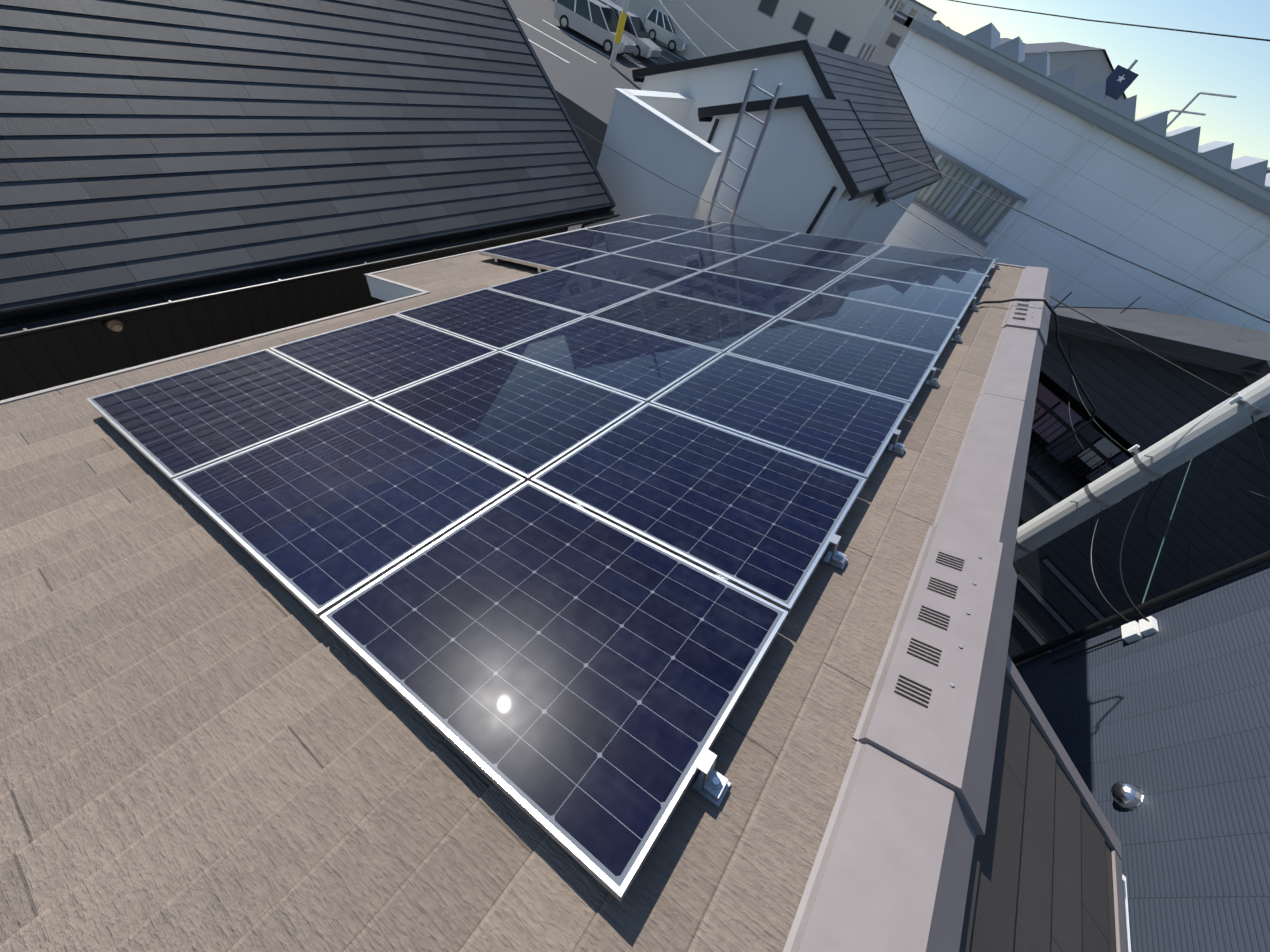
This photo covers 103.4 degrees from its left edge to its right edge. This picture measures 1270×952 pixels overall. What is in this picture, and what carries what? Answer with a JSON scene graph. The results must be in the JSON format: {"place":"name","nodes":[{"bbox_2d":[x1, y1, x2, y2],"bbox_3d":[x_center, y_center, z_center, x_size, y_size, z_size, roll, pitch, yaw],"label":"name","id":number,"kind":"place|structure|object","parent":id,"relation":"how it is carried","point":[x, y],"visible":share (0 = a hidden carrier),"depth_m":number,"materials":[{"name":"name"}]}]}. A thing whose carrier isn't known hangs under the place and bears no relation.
{"place":"outdoors","nodes":[
{"label":"outdoors","id":0,"kind":"place"},
{"bbox_2d":[0,0,615,400],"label":"neighbour house","id":1,"kind":"structure","parent":0,"point":[41,361],"depth_m":5.17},
{"bbox_2d":[102,317,124,331],"bbox_3d":[-4.861,-1.408,4.685,0.100,0.139,0.139,40,47,12],"label":"neighbour wall lamp","id":2,"kind":"object","parent":1,"relation":"attached to","point":[117,324],"visible":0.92,"depth_m":4.66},
{"bbox_2d":[0,0,611,310],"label":"neighbour roof","id":3,"kind":"structure","parent":1,"relation":"attached to","point":[146,142],"depth_m":5.09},
{"bbox_2d":[0,210,619,340],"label":"gutter","id":4,"kind":"object","parent":1,"relation":"attached to","point":[16,328],"visible":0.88,"depth_m":4.82,"materials":[{"name":"black metal"}]},
{"bbox_2d":[568,224,581,230],"bbox_3d":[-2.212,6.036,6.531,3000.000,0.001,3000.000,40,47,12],"label":"ground","id":5,"kind":"structure","parent":0,"point":[575,227],"depth_m":20.33,"materials":[{"name":"concrete"}]},
{"bbox_2d":[609,0,623,7],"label":"pink town block","id":6,"kind":"structure","parent":5,"relation":"on","point":[620,3],"depth_m":35.51,"materials":[{"name":"grey"}]},
{"bbox_2d":[706,68,782,222],"bbox_3d":[0.871,-2.744,9.714,0.408,8.308,2.156,40,47,12],"label":"ladder","id":7,"kind":"object","parent":5,"relation":"on","point":[740,116],"visible":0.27,"depth_m":6.70,"materials":[{"name":"metal"}]},
{"bbox_2d":[641,51,920,243],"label":"white house walls","id":8,"kind":"structure","parent":5,"relation":"on","point":[728,83],"depth_m":9.95,"materials":[{"name":"white paint"}]},
{"bbox_2d":[632,39,888,81],"bbox_3d":[3.176,-9.425,11.717,3.401,1.910,5.890,40,47,12],"label":"roof edge","id":9,"kind":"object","parent":8,"relation":"on","point":[639,75],"depth_m":9.63,"materials":[{"name":"black metal"}]},
{"bbox_2d":[698,94,849,121],"bbox_3d":[2.471,-6.481,8.874,1.751,1.057,2.140,40,47,12],"label":"roof edge","id":10,"kind":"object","parent":8,"relation":"on","point":[706,114],"depth_m":8.13,"materials":[{"name":"black metal"}]},
{"bbox_2d":[802,94,892,200],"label":"roof trim","id":11,"kind":"structure","parent":8,"relation":"on","point":[831,149],"depth_m":7.80,"materials":[{"name":"black metal"}]},
{"bbox_2d":[810,97,889,190],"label":"roof","id":12,"kind":"structure","parent":8,"relation":"on","point":[851,142],"depth_m":8.40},
{"bbox_2d":[802,40,942,206],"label":"roof trim","id":13,"kind":"structure","parent":8,"relation":"on","point":[822,81],"depth_m":8.93,"materials":[{"name":"black metal"}]},
{"bbox_2d":[809,43,940,198],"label":"roof","id":14,"kind":"structure","parent":8,"relation":"on","point":[870,91],"depth_m":10.70,"materials":[{"name":"grey tile"}]},
{"bbox_2d":[904,13,1269,314],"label":"corrugated roof edge","id":15,"kind":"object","parent":5,"relation":"on","point":[977,217],"depth_m":12.06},
{"bbox_2d":[1105,59,1236,127],"bbox_3d":[14.998,-10.924,14.300,1.168,1.746,8.743,56,52,25],"label":"white building sign and masts","id":16,"kind":"object","parent":15,"relation":"on","point":[1120,80],"visible":0.81,"depth_m":12.11},
{"bbox_2d":[1013,373,1269,561],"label":"utility pole","id":17,"kind":"object","parent":5,"relation":"on","point":[1225,419],"visible":0.71,"depth_m":5.83,"materials":[{"name":"concrete"}]},
{"bbox_2d":[575,0,1269,621],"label":"power lines","id":18,"kind":"object","parent":17,"relation":"hanging from","point":[1109,338],"visible":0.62,"depth_m":6.06,"materials":[{"name":"black plastic"}]},
{"bbox_2d":[508,0,687,167],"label":"parking lot","id":19,"kind":"structure","parent":0,"point":[583,86],"depth_m":24.72,"materials":[{"name":"grey asphalt"}]},
{"bbox_2d":[553,0,635,53],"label":"silver van","id":20,"kind":"object","parent":19,"relation":"on","point":[597,21],"visible":0.94,"depth_m":27.78,"materials":[{"name":"grey paint"}]},
{"bbox_2d":[517,18,684,62],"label":"parking markings","id":21,"kind":"object","parent":19,"relation":"on","point":[579,40],"depth_m":26.31,"materials":[{"name":"white paint"}]},
{"bbox_2d":[609,0,629,66],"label":"utility pole","id":22,"kind":"object","parent":19,"relation":"on","point":[620,27],"visible":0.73,"depth_m":25.60,"materials":[{"name":"concrete"}]},
{"bbox_2d":[598,0,661,58],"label":"silver van","id":23,"kind":"object","parent":19,"relation":"on","point":[635,31],"visible":0.46,"depth_m":29.50,"materials":[{"name":"grey paint"}]},
{"bbox_2d":[644,8,687,51],"bbox_3d":[2.414,-31.418,35.502,3.400,1.598,1.504,33,46,5],"label":"car","id":24,"kind":"object","parent":19,"relation":"on","point":[658,25],"visible":0.83,"depth_m":35.02,"materials":[{"name":"white paint"}]},
{"bbox_2d":[628,0,901,60],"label":"building","id":25,"kind":"structure","parent":19,"relation":"on","point":[856,28],"depth_m":32.87,"materials":[{"name":"grey"}]},
{"bbox_2d":[870,15,909,65],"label":"town house","id":26,"kind":"structure","parent":19,"relation":"on","point":[891,41],"depth_m":49.26,"materials":[{"name":"grey paint"}]},
{"bbox_2d":[895,10,907,19],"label":"town house","id":27,"kind":"structure","parent":19,"relation":"on","point":[902,15],"depth_m":85.60,"materials":[{"name":"grey paint"}]},
{"bbox_2d":[898,0,936,19],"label":"town house","id":28,"kind":"structure","parent":19,"relation":"on","point":[913,9],"depth_m":93.83,"materials":[{"name":"grey"}]},
{"bbox_2d":[1000,38,1025,44],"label":"town house","id":29,"kind":"structure","parent":19,"relation":"on","point":[1003,40],"depth_m":105.40,"materials":[{"name":"grey paint"}]},
{"bbox_2d":[1024,42,1125,106],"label":"town house","id":30,"kind":"structure","parent":19,"relation":"on","point":[1093,65],"depth_m":44.99,"materials":[{"name":"grey paint"}]},
{"bbox_2d":[585,88,721,227],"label":"wall","id":31,"kind":"structure","parent":0,"point":[647,130],"depth_m":9.09,"materials":[{"name":"white paint"}]},
{"bbox_2d":[692,118,836,233],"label":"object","id":32,"kind":"object","parent":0,"point":[822,207],"visible":0.1,"depth_m":8.43,"materials":[{"name":"black metal"}]},
{"bbox_2d":[693,106,864,237],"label":"white house walls","id":33,"kind":"structure","parent":0,"point":[794,178],"depth_m":8.54,"materials":[{"name":"white paint"}]},
{"bbox_2d":[1012,370,1135,653],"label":"window","id":34,"kind":"structure","parent":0,"point":[1066,469],"depth_m":8.87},
{"bbox_2d":[1049,306,1267,377],"bbox_3d":[10.120,-2.660,9.252,7.480,1.362,2.856,-11,57,-32],"label":"roof edge","id":35,"kind":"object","parent":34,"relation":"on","point":[1220,357],"depth_m":6.95,"materials":[{"name":"grey metal"}]},
{"bbox_2d":[1052,307,1269,360],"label":"roof","id":36,"kind":"structure","parent":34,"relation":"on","point":[1254,343],"depth_m":8.65,"materials":[{"name":"grey metal"}]},
{"bbox_2d":[1050,292,1140,312],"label":"dark house roof spikes","id":37,"kind":"object","parent":36,"relation":"on","point":[1058,304],"visible":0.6,"depth_m":8.05,"materials":[{"name":"black metal"}]},
{"bbox_2d":[1239,360,1269,427],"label":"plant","id":38,"kind":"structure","parent":34,"relation":"on","point":[1265,370],"depth_m":6.27,"materials":[{"name":"green plant"}]},
{"bbox_2d":[883,29,1269,331],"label":"building wall","id":39,"kind":"structure","parent":0,"point":[1108,191],"depth_m":12.66,"materials":[{"name":"white paint"}]},
{"bbox_2d":[916,0,1269,166],"label":"sky","id":40,"kind":"structure","parent":0,"point":[1172,67],"materials":[{"name":"blue"}]},
{"bbox_2d":[1008,329,1269,665],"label":"dark wall","id":41,"kind":"structure","parent":0,"point":[1143,400],"depth_m":7.68,"materials":[{"name":"black metal"}]},
{"bbox_2d":[1011,550,1269,663],"bbox_3d":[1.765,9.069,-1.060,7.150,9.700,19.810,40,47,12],"label":"roof beam","id":42,"kind":"structure","parent":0,"point":[1231,571],"depth_m":5.16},
{"bbox_2d":[1015,565,1269,951],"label":"corrugated wall","id":43,"kind":"structure","parent":0,"point":[1170,719],"depth_m":3.99,"materials":[{"name":"metal"}]},
{"bbox_2d":[1052,616,1158,663],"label":"blue house junction boxes","id":44,"kind":"object","parent":43,"relation":"attached to","point":[1133,631],"visible":1,"depth_m":5.15,"materials":[{"name":"plastic"}]},
{"bbox_2d":[1111,782,1144,810],"bbox_3d":[3.983,2.580,4.085,0.120,0.219,0.219,40,47,12],"label":"vent cap","id":45,"kind":"object","parent":43,"relation":"attached to","point":[1127,796],"visible":1,"depth_m":4.03,"materials":[{"name":"silver metal"}]},
{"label":"house","id":46,"kind":"structure","parent":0},
{"bbox_2d":[0,293,957,951],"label":"roof slope","id":47,"kind":"structure","parent":46,"relation":"on","point":[214,737],"depth_m":1.27,"materials":[{"name":"beige tile"}]},
{"bbox_2d":[692,258,999,806],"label":"mounting clamps","id":48,"kind":"object","parent":47,"relation":"on","point":[711,784],"visible":1,"depth_m":1.23,"materials":[{"name":"silver metal"}]},
{"bbox_2d":[783,266,1052,951],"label":"ridge cap","id":49,"kind":"object","parent":47,"relation":"on","point":[891,867],"visible":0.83,"depth_m":1.37,"materials":[{"name":"metal"}]},
{"bbox_2d":[0,214,1130,951],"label":"flashing","id":50,"kind":"object","parent":46,"relation":"attached to","point":[386,290],"visible":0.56,"depth_m":1.74,"materials":[{"name":"white paint"}]},
{"bbox_2d":[372,252,1022,452],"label":"roof slope","id":51,"kind":"structure","parent":50,"relation":"on","point":[940,415],"depth_m":3.92,"materials":[{"name":"brown stone"}]},
{"bbox_2d":[494,258,548,272],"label":"array rails","id":52,"kind":"object","parent":51,"relation":"on","point":[540,270],"visible":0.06,"depth_m":5.15,"materials":[{"name":"metal"}]},
{"bbox_2d":[86,349,368,484],"bbox_3d":[-2.104,-0.381,2.607,1.134,0.035,0.865,24,41,28],"label":"solar panel","id":53,"kind":"object","parent":52,"relation":"attached to","point":[170,427],"visible":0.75,"depth_m":2.53,"materials":[{"name":"blue glass"}]},
{"bbox_2d":[172,401,525,620],"bbox_3d":[-1.170,0.028,2.075,1.134,0.035,0.865,24,41,28],"label":"solar panel","id":54,"kind":"object","parent":52,"relation":"attached to","point":[318,519],"visible":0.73,"depth_m":1.98,"materials":[{"name":"blue glass"}]},
{"bbox_2d":[269,314,497,402],"bbox_3d":[-1.591,-0.791,3.193,1.134,0.035,0.865,24,41,28],"label":"solar panel","id":55,"kind":"object","parent":52,"relation":"attached to","point":[373,359],"visible":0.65,"depth_m":3.12,"materials":[{"name":"blue glass"}]},
{"bbox_2d":[395,288,586,350],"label":"solar panel","id":56,"kind":"object","parent":52,"relation":"attached to","point":[496,320],"visible":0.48,"depth_m":3.72,"materials":[{"name":"blue glass"}]},
{"bbox_2d":[374,351,644,481],"bbox_3d":[-0.657,-0.382,2.661,1.134,0.035,0.865,24,41,28],"label":"solar panel","id":57,"kind":"object","parent":52,"relation":"attached to","point":[526,420],"visible":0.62,"depth_m":2.58,"materials":[{"name":"blue glass"}]},
{"bbox_2d":[479,239,609,269],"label":"solar panel","id":58,"kind":"object","parent":52,"relation":"attached to","point":[542,254],"visible":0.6,"depth_m":5.41,"materials":[{"name":"blue glass"}]},
{"bbox_2d":[320,481,787,901],"bbox_3d":[-0.236,0.436,1.543,1.134,0.035,0.865,24,41,28],"label":"solar panel","id":59,"kind":"object","parent":52,"relation":"on","point":[571,679],"visible":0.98,"depth_m":1.42,"materials":[{"name":"blue glass"}]},
{"bbox_2d":[487,269,651,315],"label":"solar panel","id":60,"kind":"object","parent":52,"relation":"attached to","point":[576,292],"visible":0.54,"depth_m":4.31,"materials":[{"name":"blue glass"}]},
{"bbox_2d":[538,229,653,253],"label":"solar panel","id":61,"kind":"object","parent":52,"relation":"attached to","point":[610,243],"visible":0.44,"depth_m":6.03,"materials":[{"name":"blue glass"}]},
{"bbox_2d":[501,316,721,403],"bbox_3d":[-0.144,-0.792,3.246,1.134,0.035,0.865,24,41,28],"label":"solar panel","id":62,"kind":"object","parent":52,"relation":"attached to","point":[646,367],"visible":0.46,"depth_m":3.18,"materials":[{"name":"blue glass"}]},
{"bbox_2d":[557,253,701,290],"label":"solar panel","id":63,"kind":"object","parent":52,"relation":"attached to","point":[645,274],"visible":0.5,"depth_m":4.90,"materials":[{"name":"blue glass"}]},
{"bbox_2d":[586,221,690,240],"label":"solar panel","id":64,"kind":"object","parent":52,"relation":"attached to","point":[641,230],"visible":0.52,"depth_m":6.62,"materials":[{"name":"blue glass"}]},
{"bbox_2d":[624,213,722,230],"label":"solar panel","id":65,"kind":"object","parent":52,"relation":"attached to","point":[678,222],"visible":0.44,"depth_m":7.21,"materials":[{"name":"blue glass"}]},
{"bbox_2d":[612,241,740,270],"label":"solar panel","id":66,"kind":"object","parent":52,"relation":"attached to","point":[683,256],"visible":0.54,"depth_m":5.50,"materials":[{"name":"blue glass"}]},
{"bbox_2d":[590,290,775,353],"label":"solar panel","id":67,"kind":"object","parent":52,"relation":"attached to","point":[722,329],"visible":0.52,"depth_m":3.77,"materials":[{"name":"blue glass"}]},
{"bbox_2d":[531,403,865,615],"bbox_3d":[0.277,0.027,2.129,1.134,0.035,0.865,24,41,28],"label":"solar panel","id":68,"kind":"object","parent":52,"relation":"attached to","point":[764,521],"visible":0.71,"depth_m":2.03,"materials":[{"name":"blue glass"}]},
{"bbox_2d":[658,231,772,255],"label":"solar panel","id":69,"kind":"object","parent":52,"relation":"attached to","point":[723,243],"visible":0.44,"depth_m":6.08,"materials":[{"name":"blue glass"}]},
{"bbox_2d":[654,271,814,318],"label":"solar panel","id":70,"kind":"object","parent":52,"relation":"attached to","point":[769,299],"visible":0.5,"depth_m":4.37,"materials":[{"name":"blue glass"}]},
{"bbox_2d":[694,222,797,242],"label":"solar panel","id":71,"kind":"object","parent":52,"relation":"attached to","point":[751,232],"visible":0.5,"depth_m":6.67,"materials":[{"name":"blue glass"}]},
{"bbox_2d":[704,255,844,293],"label":"solar panel","id":72,"kind":"object","parent":52,"relation":"attached to","point":[812,279],"visible":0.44,"depth_m":4.96,"materials":[{"name":"blue glass"}]},
{"bbox_2d":[650,353,910,482],"bbox_3d":[0.790,-0.383,2.714,1.134,0.035,0.865,24,41,28],"label":"solar panel","id":73,"kind":"object","parent":52,"relation":"attached to","point":[848,429],"visible":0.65,"depth_m":2.64,"materials":[{"name":"blue glass"}]},
{"bbox_2d":[743,243,868,273],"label":"solar panel","id":74,"kind":"object","parent":52,"relation":"attached to","point":[827,260],"visible":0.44,"depth_m":5.55,"materials":[{"name":"blue glass"}]},
{"bbox_2d":[776,233,888,257],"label":"solar panel","id":75,"kind":"object","parent":52,"relation":"attached to","point":[846,246],"visible":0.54,"depth_m":6.14,"materials":[{"name":"blue glass"}]},
{"bbox_2d":[726,318,939,407],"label":"solar panel","id":76,"kind":"object","parent":52,"relation":"attached to","point":[894,371],"visible":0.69,"depth_m":3.24,"materials":[{"name":"blue glass"}]},
{"bbox_2d":[779,293,959,355],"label":"solar panel","id":77,"kind":"object","parent":52,"relation":"attached to","point":[914,329],"visible":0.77,"depth_m":3.83,"materials":[{"name":"blue glass"}]},
{"bbox_2d":[818,273,974,321],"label":"solar panel","id":78,"kind":"object","parent":52,"relation":"attached to","point":[932,300],"visible":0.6,"depth_m":4.42,"materials":[{"name":"blue glass"}]},
{"bbox_2d":[848,258,985,295],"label":"solar panel","id":79,"kind":"object","parent":52,"relation":"attached to","point":[949,279],"visible":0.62,"depth_m":5.01,"materials":[{"name":"blue glass"}]},
{"bbox_2d":[871,245,994,274],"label":"solar panel","id":80,"kind":"object","parent":52,"relation":"attached to","point":[966,263],"visible":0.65,"depth_m":5.61,"materials":[{"name":"blue glass"}]},
{"bbox_2d":[967,298,1095,469],"bbox_3d":[3.417,-0.961,4.693,1.741,1.305,0.431,25,46,-2],"label":"cable","id":81,"kind":"object","parent":51,"relation":"on","point":[1049,307],"visible":0.83,"depth_m":4.45,"materials":[{"name":"black rubber"}]},
{"bbox_2d":[959,674,1116,951],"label":"roof","id":82,"kind":"structure","parent":50,"relation":"on","point":[1041,876],"depth_m":1.45,"materials":[{"name":"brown metal"}]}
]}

